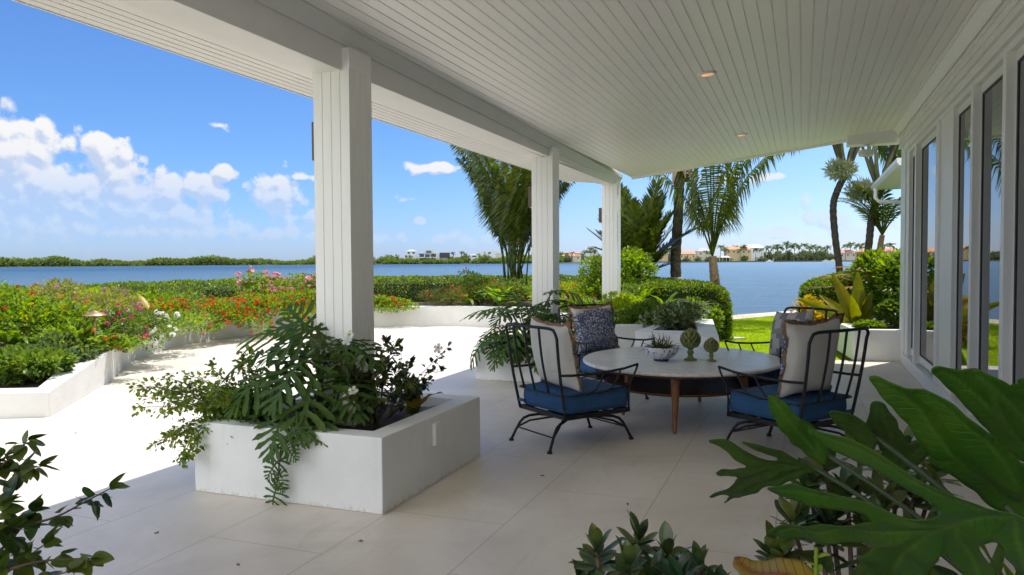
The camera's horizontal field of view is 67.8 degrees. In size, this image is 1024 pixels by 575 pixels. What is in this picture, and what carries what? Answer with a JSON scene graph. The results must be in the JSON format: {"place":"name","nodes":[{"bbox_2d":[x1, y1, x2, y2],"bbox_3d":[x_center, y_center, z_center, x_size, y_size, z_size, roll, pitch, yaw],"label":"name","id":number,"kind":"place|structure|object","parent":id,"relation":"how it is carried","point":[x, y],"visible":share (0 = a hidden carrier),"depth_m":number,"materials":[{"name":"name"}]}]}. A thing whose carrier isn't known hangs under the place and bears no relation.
{"place":"outdoors","nodes":[
{"label":"outdoors","id":0,"kind":"place"},
{"bbox_2d":[20,264,315,266],"bbox_3d":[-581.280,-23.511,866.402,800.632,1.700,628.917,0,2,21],"label":"mangrove shore","id":1,"kind":"structure","parent":0,"point":[161,265],"depth_m":689.95,"materials":[{"name":"plant"}]},
{"bbox_2d":[0,254,315,266],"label":"mangrove trees","id":2,"kind":"object","parent":1,"relation":"on","point":[55,260],"visible":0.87,"depth_m":688.35,"materials":[{"name":"green plant"}]},
{"bbox_2d":[0,260,851,314],"bbox_3d":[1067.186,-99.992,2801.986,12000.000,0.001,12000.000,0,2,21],"label":"water","id":3,"kind":"structure","parent":0,"point":[757,287],"depth_m":156.61,"materials":[{"name":"liquid"}]},
{"bbox_2d":[34,317,853,417],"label":"lawn","id":4,"kind":"structure","parent":0,"point":[838,355],"depth_m":14.65,"materials":[{"name":"green plant"}]},
{"bbox_2d":[0,274,585,330],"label":"hedge","id":5,"kind":"object","parent":4,"relation":"on","point":[410,287],"visible":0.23,"depth_m":20.83,"materials":[{"name":"green plant"}]},
{"bbox_2d":[12,0,1023,462],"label":"house","id":6,"kind":"structure","parent":4,"relation":"on","point":[548,94],"depth_m":6.37,"materials":[{"name":"white paint"}]},
{"bbox_2d":[858,142,873,156],"bbox_3d":[5.237,-2.033,11.272,0.218,0.200,0.162,0,2,21],"label":"security light","id":7,"kind":"object","parent":6,"relation":"attached to","point":[868,152],"visible":1,"depth_m":11.21,"materials":[{"name":"beige plastic"}]},
{"bbox_2d":[910,150,914,355],"bbox_3d":[5.380,-0.452,10.135,0.040,2.781,0.704,0,2,21],"label":"sliding door","id":8,"kind":"structure","parent":6,"relation":"in","point":[913,183],"depth_m":10.43,"materials":[{"name":"white paint"}]},
{"bbox_2d":[919,130,935,372],"bbox_3d":[4.937,-0.409,8.972,0.040,2.781,1.554,0,2,21],"label":"sliding door","id":9,"kind":"structure","parent":6,"relation":"in","point":[928,155],"depth_m":9.19,"materials":[{"name":"white paint"}]},
{"bbox_2d":[955,96,970,369],"bbox_3d":[4.182,-0.337,6.990,0.040,2.781,0.939,0,2,21],"label":"sliding door","id":10,"kind":"structure","parent":6,"relation":"in","point":[964,110],"depth_m":7.19,"materials":[{"name":"white paint"}]},
{"bbox_2d":[977,65,1002,377],"bbox_3d":[3.801,-0.300,5.988,0.040,2.781,1.024,0,2,21],"label":"sliding door","id":11,"kind":"structure","parent":6,"relation":"in","point":[992,88],"depth_m":6.14,"materials":[{"name":"white paint"}]},
{"bbox_2d":[1011,44,1023,383],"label":"sliding door","id":12,"kind":"structure","parent":6,"relation":"in","point":[1017,354],"depth_m":5.33,"materials":[{"name":"white paint"}]},
{"bbox_2d":[583,178,696,270],"bbox_3d":[3.044,-1.134,18.511,2.930,2.964,2.205,0,2,21],"label":"young palm","id":13,"kind":"object","parent":4,"relation":"on","point":[644,226],"visible":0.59,"depth_m":18.17,"materials":[{"name":"green plant"}]},
{"bbox_2d":[585,276,734,340],"bbox_3d":[3.126,0.353,17.591,2.291,1.237,6.601,-1,2,-7],"label":"hedge","id":14,"kind":"object","parent":4,"relation":"on","point":[710,292],"visible":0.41,"depth_m":14.55,"materials":[{"name":"green plant"}]},
{"bbox_2d":[665,169,692,279],"bbox_3d":[4.251,-2.263,18.868,5.728,6.782,6.282,-1,2,-14],"label":"coconut palm","id":15,"kind":"object","parent":4,"relation":"on","point":[675,268],"visible":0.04,"depth_m":19.04,"materials":[{"name":"brown plant"}]},
{"bbox_2d":[680,296,724,331],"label":"leafy bush","id":16,"kind":"object","parent":4,"relation":"on","point":[717,321],"visible":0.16,"depth_m":13.56,"materials":[{"name":"green plant"}]},
{"bbox_2d":[643,152,789,285],"bbox_3d":[4.909,-1.893,18.812,3.899,5.441,2.141,0,2,21],"label":"young palm","id":17,"kind":"object","parent":4,"relation":"on","point":[728,206],"visible":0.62,"depth_m":18.67,"materials":[{"name":"green plant"}]},
{"bbox_2d":[789,293,828,321],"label":"leafy bush","id":18,"kind":"object","parent":4,"relation":"on","point":[817,314],"visible":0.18,"depth_m":14.16,"materials":[{"name":"plant"}]},
{"bbox_2d":[757,143,900,271],"bbox_3d":[8.034,-2.440,19.559,6.738,6.442,5.176,0,2,21],"label":"leaning palm","id":19,"kind":"object","parent":4,"relation":"on","point":[883,151],"visible":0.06,"depth_m":19.23,"materials":[{"name":"brown plant"}]},
{"bbox_2d":[822,156,859,182],"bbox_3d":[8.194,-2.957,19.076,0.944,0.676,0.708,0,2,21],"label":"epiphyte","id":20,"kind":"object","parent":19,"relation":"attached to","point":[835,170],"visible":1,"depth_m":18.98,"materials":[{"name":"green plant"}]},
{"bbox_2d":[797,263,878,317],"bbox_3d":[7.738,0.183,15.759,3.466,1.666,2.009,1,2,37],"label":"hedge","id":21,"kind":"object","parent":4,"relation":"on","point":[822,290],"visible":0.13,"depth_m":15.75,"materials":[{"name":"green plant"}]},
{"bbox_2d":[829,175,900,257],"bbox_3d":[9.202,-1.010,19.011,2.424,3.607,2.010,0,2,21],"label":"young palm","id":22,"kind":"object","parent":4,"relation":"on","point":[882,215],"visible":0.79,"depth_m":18.83,"materials":[{"name":"green plant"}]},
{"bbox_2d":[837,318,899,360],"bbox_3d":[6.767,0.809,12.279,3.042,0.458,2.548,0,2,9],"label":"planter","id":23,"kind":"object","parent":4,"relation":"on","point":[883,344],"visible":0.17,"depth_m":11.24,"materials":[{"name":"concrete"}]},
{"bbox_2d":[797,272,877,323],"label":"bird nest plant","id":24,"kind":"object","parent":23,"relation":"on","point":[856,305],"visible":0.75,"depth_m":12.43,"materials":[{"name":"plant"}]},
{"bbox_2d":[850,318,887,328],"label":"leafy bush","id":25,"kind":"object","parent":23,"relation":"on","point":[871,324],"visible":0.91,"depth_m":11.57,"materials":[{"name":"green plant"}]},
{"bbox_2d":[848,247,899,316],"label":"leafy bush","id":26,"kind":"object","parent":23,"relation":"on","point":[883,277],"visible":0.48,"depth_m":12.37,"materials":[{"name":"green plant"}]},
{"bbox_2d":[871,296,899,328],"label":"leafy bush","id":27,"kind":"object","parent":23,"relation":"on","point":[888,310],"visible":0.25,"depth_m":11.72,"materials":[{"name":"green plant"}]},
{"bbox_2d":[861,145,900,259],"bbox_3d":[9.941,-2.588,19.304,4.822,6.736,4.714,2,3,44],"label":"leaning palm","id":28,"kind":"object","parent":4,"relation":"on","point":[873,167],"visible":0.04,"depth_m":18.93,"materials":[{"name":"brown plant"}]},
{"bbox_2d":[842,176,879,203],"bbox_3d":[8.699,-2.437,18.936,0.945,0.709,0.716,0,2,21],"label":"epiphyte","id":29,"kind":"object","parent":28,"relation":"attached to","point":[866,183],"visible":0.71,"depth_m":18.88,"materials":[{"name":"green plant"}]},
{"bbox_2d":[0,0,900,260],"label":"sky","id":30,"kind":"structure","parent":0,"point":[113,146],"materials":[{"name":"blue"}]},
{"bbox_2d":[452,267,488,305],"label":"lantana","id":31,"kind":"object","parent":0,"point":[469,278],"visible":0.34,"depth_m":19.10,"materials":[{"name":"green plant"}]},
{"bbox_2d":[374,262,590,263],"bbox_3d":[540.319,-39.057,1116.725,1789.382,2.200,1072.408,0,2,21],"label":"shore","id":32,"kind":"structure","parent":0,"point":[513,263],"depth_m":799.58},
{"bbox_2d":[417,250,449,260],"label":"waterfront house","id":33,"kind":"structure","parent":32,"relation":"on","point":[438,256],"depth_m":808.16,"materials":[{"name":"grey"}]},
{"bbox_2d":[307,253,563,263],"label":"shore shrubs","id":34,"kind":"object","parent":32,"relation":"on","point":[396,259],"visible":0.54,"depth_m":799.73,"materials":[{"name":"green plant"}]},
{"bbox_2d":[559,249,872,261],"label":"shore trees","id":35,"kind":"object","parent":32,"relation":"on","point":[777,255],"visible":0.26,"depth_m":821.44,"materials":[{"name":"green plant"}]},
{"bbox_2d":[724,246,750,260],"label":"waterfront house","id":36,"kind":"structure","parent":32,"relation":"on","point":[733,254],"depth_m":811.34,"materials":[{"name":"beige"}]},
{"bbox_2d":[747,245,763,260],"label":"waterfront house","id":37,"kind":"structure","parent":32,"relation":"on","point":[758,254],"depth_m":839.28,"materials":[{"name":"grey"}]},
{"bbox_2d":[656,260,873,262],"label":"seawall","id":38,"kind":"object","parent":32,"relation":"on","point":[753,261],"visible":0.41,"depth_m":798.97,"materials":[{"name":"grey"}]},
{"bbox_2d":[0,326,1015,574],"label":"terrace floor","id":39,"kind":"structure","parent":0,"point":[524,502],"depth_m":4.96,"materials":[{"name":"tile"}]},
{"bbox_2d":[0,301,560,417],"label":"terrace bed","id":40,"kind":"object","parent":39,"relation":"on","point":[55,393],"visible":0.25,"depth_m":10.78,"materials":[{"name":"concrete"}]},
{"bbox_2d":[0,324,38,345],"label":"fern","id":41,"kind":"object","parent":40,"relation":"on","point":[11,337],"visible":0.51,"depth_m":8.94,"materials":[{"name":"green plant"}]},
{"bbox_2d":[0,279,59,346],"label":"lantana","id":42,"kind":"object","parent":40,"relation":"on","point":[8,292],"visible":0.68,"depth_m":9.23,"materials":[{"name":"green plant"}]},
{"bbox_2d":[0,342,78,385],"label":"groundcover plant","id":43,"kind":"object","parent":40,"relation":"on","point":[20,366],"visible":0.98,"depth_m":8.26,"materials":[{"name":"green plant"}]},
{"bbox_2d":[2,328,98,361],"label":"groundcover plant","id":44,"kind":"object","parent":40,"relation":"on","point":[91,354],"visible":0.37,"depth_m":8.96,"materials":[{"name":"green plant"}]},
{"bbox_2d":[0,292,107,351],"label":"lantana","id":45,"kind":"object","parent":40,"relation":"on","point":[73,318],"visible":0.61,"depth_m":9.35,"materials":[{"name":"green plant"}]},
{"bbox_2d":[9,277,147,332],"bbox_3d":[-6.340,0.333,11.064,1.763,0.970,1.825,0,2,21],"label":"flowering bush","id":46,"kind":"object","parent":40,"relation":"on","point":[96,297],"visible":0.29,"depth_m":11.16,"materials":[{"name":"green plant"}]},
{"bbox_2d":[52,326,107,357],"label":"groundcover plant","id":47,"kind":"object","parent":40,"relation":"on","point":[86,336],"visible":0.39,"depth_m":9.24,"materials":[{"name":"green plant"}]},
{"bbox_2d":[82,310,106,351],"bbox_3d":[-5.099,0.594,9.330,0.274,0.635,0.274,0,2,21],"label":"path light","id":48,"kind":"object","parent":40,"relation":"on","point":[94,313],"visible":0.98,"depth_m":9.29,"materials":[{"name":"gold metal"}]},
{"bbox_2d":[67,286,132,309],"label":"flowering bush","id":49,"kind":"object","parent":40,"relation":"on","point":[93,289],"visible":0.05,"depth_m":12.48,"materials":[{"name":"green plant"}]},
{"bbox_2d":[96,317,131,343],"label":"fern","id":50,"kind":"object","parent":40,"relation":"in","point":[107,333],"visible":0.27,"depth_m":9.73,"materials":[{"name":"green plant"}]},
{"bbox_2d":[86,302,148,342],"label":"bougainvillea","id":51,"kind":"object","parent":40,"relation":"on","point":[119,316],"visible":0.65,"depth_m":10.27,"materials":[{"name":"green plant"}]},
{"bbox_2d":[103,334,149,352],"bbox_3d":[-5.014,0.722,9.797,0.592,0.246,0.622,0,2,21],"label":"plumbago","id":52,"kind":"object","parent":40,"relation":"on","point":[117,343],"visible":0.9,"depth_m":9.69,"materials":[{"name":"green plant"}]},
{"bbox_2d":[99,308,188,351],"bbox_3d":[-5.381,0.589,10.893,1.227,0.596,1.249,0,2,21],"label":"periwinkle","id":53,"kind":"object","parent":40,"relation":"on","point":[155,322],"visible":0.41,"depth_m":10.93,"materials":[{"name":"green plant"}]},
{"bbox_2d":[109,309,210,345],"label":"lantana","id":54,"kind":"object","parent":40,"relation":"on","point":[189,314],"visible":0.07,"depth_m":12.32,"materials":[{"name":"green plant"}]},
{"bbox_2d":[125,289,209,308],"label":"flowering bush","id":55,"kind":"object","parent":40,"relation":"on","point":[154,296],"visible":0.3,"depth_m":14.89,"materials":[{"name":"green plant"}]},
{"bbox_2d":[136,297,225,335],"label":"lantana","id":56,"kind":"object","parent":40,"relation":"on","point":[177,304],"visible":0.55,"depth_m":13.60,"materials":[{"name":"green plant"}]},
{"bbox_2d":[201,296,275,333],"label":"lantana","id":57,"kind":"object","parent":40,"relation":"on","point":[233,310],"visible":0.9,"depth_m":14.59,"materials":[{"name":"green plant"}]},
{"bbox_2d":[232,268,292,297],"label":"pentas","id":58,"kind":"object","parent":40,"relation":"on","point":[259,284],"visible":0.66,"depth_m":16.84,"materials":[{"name":"green plant"}]},
{"bbox_2d":[231,289,315,323],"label":"lantana","id":59,"kind":"object","parent":40,"relation":"on","point":[277,300],"visible":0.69,"depth_m":15.88,"materials":[{"name":"green plant"}]},
{"bbox_2d":[277,272,315,289],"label":"pentas","id":60,"kind":"object","parent":40,"relation":"on","point":[309,283],"visible":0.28,"depth_m":18.07,"materials":[{"name":"green plant"}]},
{"bbox_2d":[287,288,315,313],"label":"lantana","id":61,"kind":"object","parent":40,"relation":"on","point":[310,295],"visible":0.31,"depth_m":16.92,"materials":[{"name":"green plant"}]},
{"bbox_2d":[374,294,419,313],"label":"lantana","id":62,"kind":"object","parent":40,"relation":"on","point":[385,302],"visible":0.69,"depth_m":17.48,"materials":[{"name":"green plant"}]},
{"bbox_2d":[417,285,475,305],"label":"flowering bush","id":63,"kind":"object","parent":40,"relation":"on","point":[452,296],"visible":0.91,"depth_m":18.18,"materials":[{"name":"green plant"}]},
{"bbox_2d":[454,277,531,305],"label":"lantana","id":64,"kind":"object","parent":40,"relation":"on","point":[504,285],"visible":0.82,"depth_m":18.27,"materials":[{"name":"green plant"}]},
{"bbox_2d":[478,286,530,305],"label":"fern","id":65,"kind":"object","parent":40,"relation":"on","point":[495,298],"visible":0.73,"depth_m":17.63,"materials":[{"name":"green plant"}]},
{"bbox_2d":[450,145,574,302],"bbox_3d":[0.059,-1.979,20.609,3.898,5.547,4.025,-1,2,-25],"label":"palm cluster","id":66,"kind":"object","parent":40,"relation":"on","point":[503,195],"visible":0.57,"depth_m":20.10,"materials":[{"name":"green plant"}]},
{"bbox_2d":[527,284,598,304],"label":"lantana","id":67,"kind":"object","parent":40,"relation":"on","point":[582,294],"visible":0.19,"depth_m":16.32,"materials":[{"name":"green plant"}]},
{"bbox_2d":[194,389,479,513],"bbox_3d":[-1.156,1.090,5.456,1.442,0.458,1.473,0,2,21],"label":"planter","id":68,"kind":"object","parent":39,"relation":"on","point":[398,457],"visible":0.81,"depth_m":4.85,"materials":[{"name":"concrete"}]},
{"bbox_2d":[126,345,287,468],"bbox_3d":[-2.108,0.792,5.183,0.978,0.804,0.790,0,2,21],"label":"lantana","id":69,"kind":"object","parent":68,"relation":"in","point":[215,396],"visible":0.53,"depth_m":5.07,"materials":[{"name":"green plant"}]},
{"bbox_2d":[263,410,329,505],"bbox_3d":[-1.358,1.093,4.775,0.380,0.665,0.274,0,2,21],"label":"trailing vine","id":70,"kind":"object","parent":68,"relation":"hanging from","point":[275,486],"visible":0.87,"depth_m":4.69,"materials":[{"name":"green plant"}]},
{"bbox_2d":[212,301,389,465],"bbox_3d":[-1.511,0.597,5.226,1.023,0.999,1.428,-1,2,-30],"label":"philodendron","id":71,"kind":"object","parent":68,"relation":"in","point":[264,397],"visible":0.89,"depth_m":4.89,"materials":[{"name":"green plant"}]},
{"bbox_2d":[307,330,442,427],"bbox_3d":[-0.919,0.612,5.056,0.683,0.691,0.728,0,2,21],"label":"gardenia","id":72,"kind":"object","parent":68,"relation":"in","point":[381,383],"visible":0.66,"depth_m":5.00,"materials":[{"name":"green plant"}]},
{"bbox_2d":[389,341,451,416],"bbox_3d":[-0.653,0.667,5.530,0.476,0.542,0.291,-1,2,-10],"label":"jasmine","id":73,"kind":"object","parent":68,"relation":"on","point":[423,385],"visible":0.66,"depth_m":5.53,"materials":[{"name":"green plant"}]},
{"bbox_2d":[406,380,443,414],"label":"plant","id":74,"kind":"object","parent":68,"relation":"in","point":[413,407],"visible":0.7,"depth_m":5.48,"materials":[{"name":"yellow plant"}]},
{"bbox_2d":[476,333,593,382],"bbox_3d":[0.457,0.920,10.144,1.410,0.458,1.470,0,2,21],"label":"planter","id":75,"kind":"object","parent":39,"relation":"on","point":[500,373],"visible":0.22,"depth_m":9.59,"materials":[{"name":"concrete"}]},
{"bbox_2d":[459,290,584,372],"bbox_3d":[0.148,0.562,9.668,1.603,1.096,1.268,0,2,21],"label":"philodendron","id":76,"kind":"object","parent":75,"relation":"in","point":[501,337],"visible":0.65,"depth_m":9.42,"materials":[{"name":"green plant"}]},
{"bbox_2d":[505,322,638,453],"bbox_3d":[0.479,0.782,6.374,0.930,0.996,0.785,-2,2,-33],"label":"patio chair","id":77,"kind":"object","parent":39,"relation":"on","point":[565,404],"visible":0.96,"depth_m":6.18,"materials":[{"name":"black metal"}]},
{"bbox_2d":[530,316,582,391],"bbox_3d":[0.354,0.548,6.279,0.234,0.634,0.626,-15,11,-32],"label":"throw pillow","id":78,"kind":"object","parent":77,"relation":"on","point":[569,363],"visible":0.86,"depth_m":6.13,"materials":[{"name":"beige fabric"}]},
{"bbox_2d":[560,311,645,347],"bbox_3d":[1.539,0.784,13.925,2.179,0.458,3.148,0,2,21],"label":"planter","id":79,"kind":"object","parent":39,"relation":"on","point":[625,330],"visible":0.23,"depth_m":12.31,"materials":[{"name":"concrete"}]},
{"bbox_2d":[560,296,600,312],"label":"flowering bush","id":80,"kind":"object","parent":79,"relation":"in","point":[566,309],"visible":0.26,"depth_m":15.35,"materials":[{"name":"green plant"}]},
{"bbox_2d":[600,290,645,316],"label":"leafy bush","id":81,"kind":"object","parent":79,"relation":"on","point":[622,301],"visible":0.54,"depth_m":13.60,"materials":[{"name":"green plant"}]},
{"bbox_2d":[612,310,637,323],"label":"leafy bush","id":82,"kind":"object","parent":79,"relation":"on","point":[617,318],"visible":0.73,"depth_m":12.65,"materials":[{"name":"green plant"}]},
{"bbox_2d":[620,298,666,327],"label":"leafy bush","id":83,"kind":"object","parent":79,"relation":"in","point":[636,310],"visible":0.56,"depth_m":12.68,"materials":[{"name":"green plant"}]},
{"bbox_2d":[621,282,667,298],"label":"leafy bush","id":84,"kind":"object","parent":79,"relation":"in","point":[632,288],"visible":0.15,"depth_m":15.17,"materials":[{"name":"green plant"}]},
{"bbox_2d":[558,304,654,398],"bbox_3d":[1.024,0.705,8.522,0.785,0.996,0.930,-1,2,-26],"label":"patio chair","id":85,"kind":"object","parent":39,"relation":"on","point":[584,368],"visible":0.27,"depth_m":8.33,"materials":[{"name":"black metal"}]},
{"bbox_2d":[568,301,619,353],"bbox_3d":[0.937,0.478,8.650,0.610,0.605,0.227,-4,-8,-26],"label":"throw pillow","id":86,"kind":"object","parent":85,"relation":"on","point":[596,323],"visible":0.88,"depth_m":8.56,"materials":[{"name":"blue fabric"}]},
{"bbox_2d":[635,318,718,346],"bbox_3d":[2.813,0.839,12.103,1.259,0.458,3.447,0,2,21],"label":"planter","id":87,"kind":"object","parent":39,"relation":"on","point":[705,328],"visible":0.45,"depth_m":11.19,"materials":[{"name":"concrete"}]},
{"bbox_2d":[639,299,712,329],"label":"leafy bush","id":88,"kind":"object","parent":87,"relation":"on","point":[676,313],"visible":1,"depth_m":12.20,"materials":[{"name":"green plant"}]},
{"bbox_2d":[583,346,779,433],"bbox_3d":[1.658,0.960,7.466,1.900,0.550,2.180,0,2,21],"label":"round table","id":89,"kind":"object","parent":39,"relation":"on","point":[676,377],"visible":0.73,"depth_m":7.05,"materials":[{"name":"stone"}]},
{"bbox_2d":[643,345,678,361],"bbox_3d":[1.417,0.626,7.235,0.336,0.134,0.336,0,2,21],"label":"china bowl","id":90,"kind":"object","parent":89,"relation":"on","point":[661,354],"visible":0.92,"depth_m":7.12,"materials":[{"name":"ceramic"}]},
{"bbox_2d":[639,331,680,351],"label":"air plant","id":91,"kind":"object","parent":90,"relation":"in","point":[658,344],"visible":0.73,"depth_m":7.24,"materials":[{"name":"green plant"}]},
{"bbox_2d":[680,328,700,360],"bbox_3d":[1.698,0.536,7.253,0.204,0.310,0.204,0,2,21],"label":"artichoke ornament","id":92,"kind":"object","parent":89,"relation":"on","point":[690,339],"visible":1,"depth_m":7.20,"materials":[{"name":"green ceramic"}]},
{"bbox_2d":[703,337,718,361],"bbox_3d":[1.873,0.580,7.167,0.148,0.226,0.148,0,2,21],"label":"artichoke ornament","id":93,"kind":"object","parent":89,"relation":"on","point":[711,345],"visible":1,"depth_m":7.13,"materials":[{"name":"green ceramic"}]},
{"bbox_2d":[724,306,837,404],"bbox_3d":[2.786,0.716,7.875,0.930,0.996,0.785,-1,2,-26],"label":"patio chair","id":94,"kind":"object","parent":39,"relation":"on","point":[774,374],"visible":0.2,"depth_m":7.88,"materials":[{"name":"black metal"}]},
{"bbox_2d":[769,309,813,356],"bbox_3d":[2.916,0.489,7.967,0.235,0.530,0.530,17,-11,-26],"label":"throw pillow","id":95,"kind":"object","parent":94,"relation":"on","point":[776,340],"visible":0.43,"depth_m":7.98,"materials":[{"name":"fabric"}]},
{"bbox_2d":[718,327,869,439],"bbox_3d":[2.201,0.785,5.961,0.785,0.996,0.930,-2,2,-33],"label":"patio chair","id":96,"kind":"object","parent":39,"relation":"on","point":[813,408],"visible":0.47,"depth_m":5.81,"materials":[{"name":"black metal"}]},
{"bbox_2d":[776,313,844,397],"bbox_3d":[2.266,0.536,5.819,0.670,0.668,0.218,-5,16,-32],"label":"throw pillow","id":97,"kind":"object","parent":96,"relation":"on","point":[796,335],"visible":0.93,"depth_m":5.69,"materials":[{"name":"beige fabric"}]},
{"bbox_2d":[577,245,659,302],"bbox_3d":[2.236,-0.101,16.571,1.610,1.654,1.884,-2,3,-38],"label":"leafy bush","id":98,"kind":"object","parent":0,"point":[634,258],"visible":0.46,"depth_m":16.41,"materials":[{"name":"green plant"}]},
{"bbox_2d":[719,314,773,352],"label":"grass","id":99,"kind":"structure","parent":0,"point":[754,326],"depth_m":16.28,"materials":[{"name":"plant"}]},
{"bbox_2d":[732,310,795,319],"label":"seawall path","id":100,"kind":"structure","parent":0,"point":[767,314],"depth_m":20.91,"materials":[{"name":"concrete"}]},
{"bbox_3d":[-0.038,1.233,1.077,0.980,0.458,1.500,0,2,21],"label":"planter","id":101,"kind":"object","parent":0,"visible":0},
{"bbox_2d":[568,511,731,574],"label":"pittosporum","id":102,"kind":"object","parent":101,"relation":"in","point":[630,559],"visible":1,"depth_m":1.50,"materials":[{"name":"green plant"}]},
{"bbox_2d":[733,556,820,574],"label":"croton","id":103,"kind":"object","parent":101,"relation":"in","point":[774,566],"visible":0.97,"depth_m":1.15,"materials":[{"name":"yellow plant"}]},
{"bbox_2d":[803,547,829,574],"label":"sprout","id":104,"kind":"object","parent":101,"relation":"in","point":[817,568],"visible":1,"depth_m":1.03,"materials":[{"name":"green plant"}]},
{"bbox_2d":[752,425,963,574],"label":"pittosporum","id":105,"kind":"object","parent":101,"relation":"in","point":[793,512],"visible":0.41,"depth_m":1.66,"materials":[{"name":"green plant"}]},
{"bbox_3d":[-2.501,1.252,0.972,1.850,0.458,1.750,0,2,21],"label":"planter","id":106,"kind":"object","parent":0,"visible":0},
{"bbox_2d":[0,430,129,574],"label":"round leaved shrub","id":107,"kind":"object","parent":106,"relation":"in","point":[25,560],"visible":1,"depth_m":1.94,"materials":[{"name":"green plant"}]},
{"bbox_3d":[0.970,1.029,1.017,0.898,0.858,0.720,0,2,21],"label":"planter","id":108,"kind":"object","parent":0,"visible":0},
{"bbox_2d":[709,366,1023,574],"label":"philodendron","id":109,"kind":"object","parent":108,"relation":"on","point":[955,441],"visible":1,"depth_m":1.17,"materials":[{"name":"green plant"}]},
{"bbox_2d":[922,461,1021,574],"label":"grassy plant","id":110,"kind":"object","parent":108,"relation":"in","point":[998,565],"visible":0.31,"depth_m":1.75,"materials":[{"name":"green plant"}]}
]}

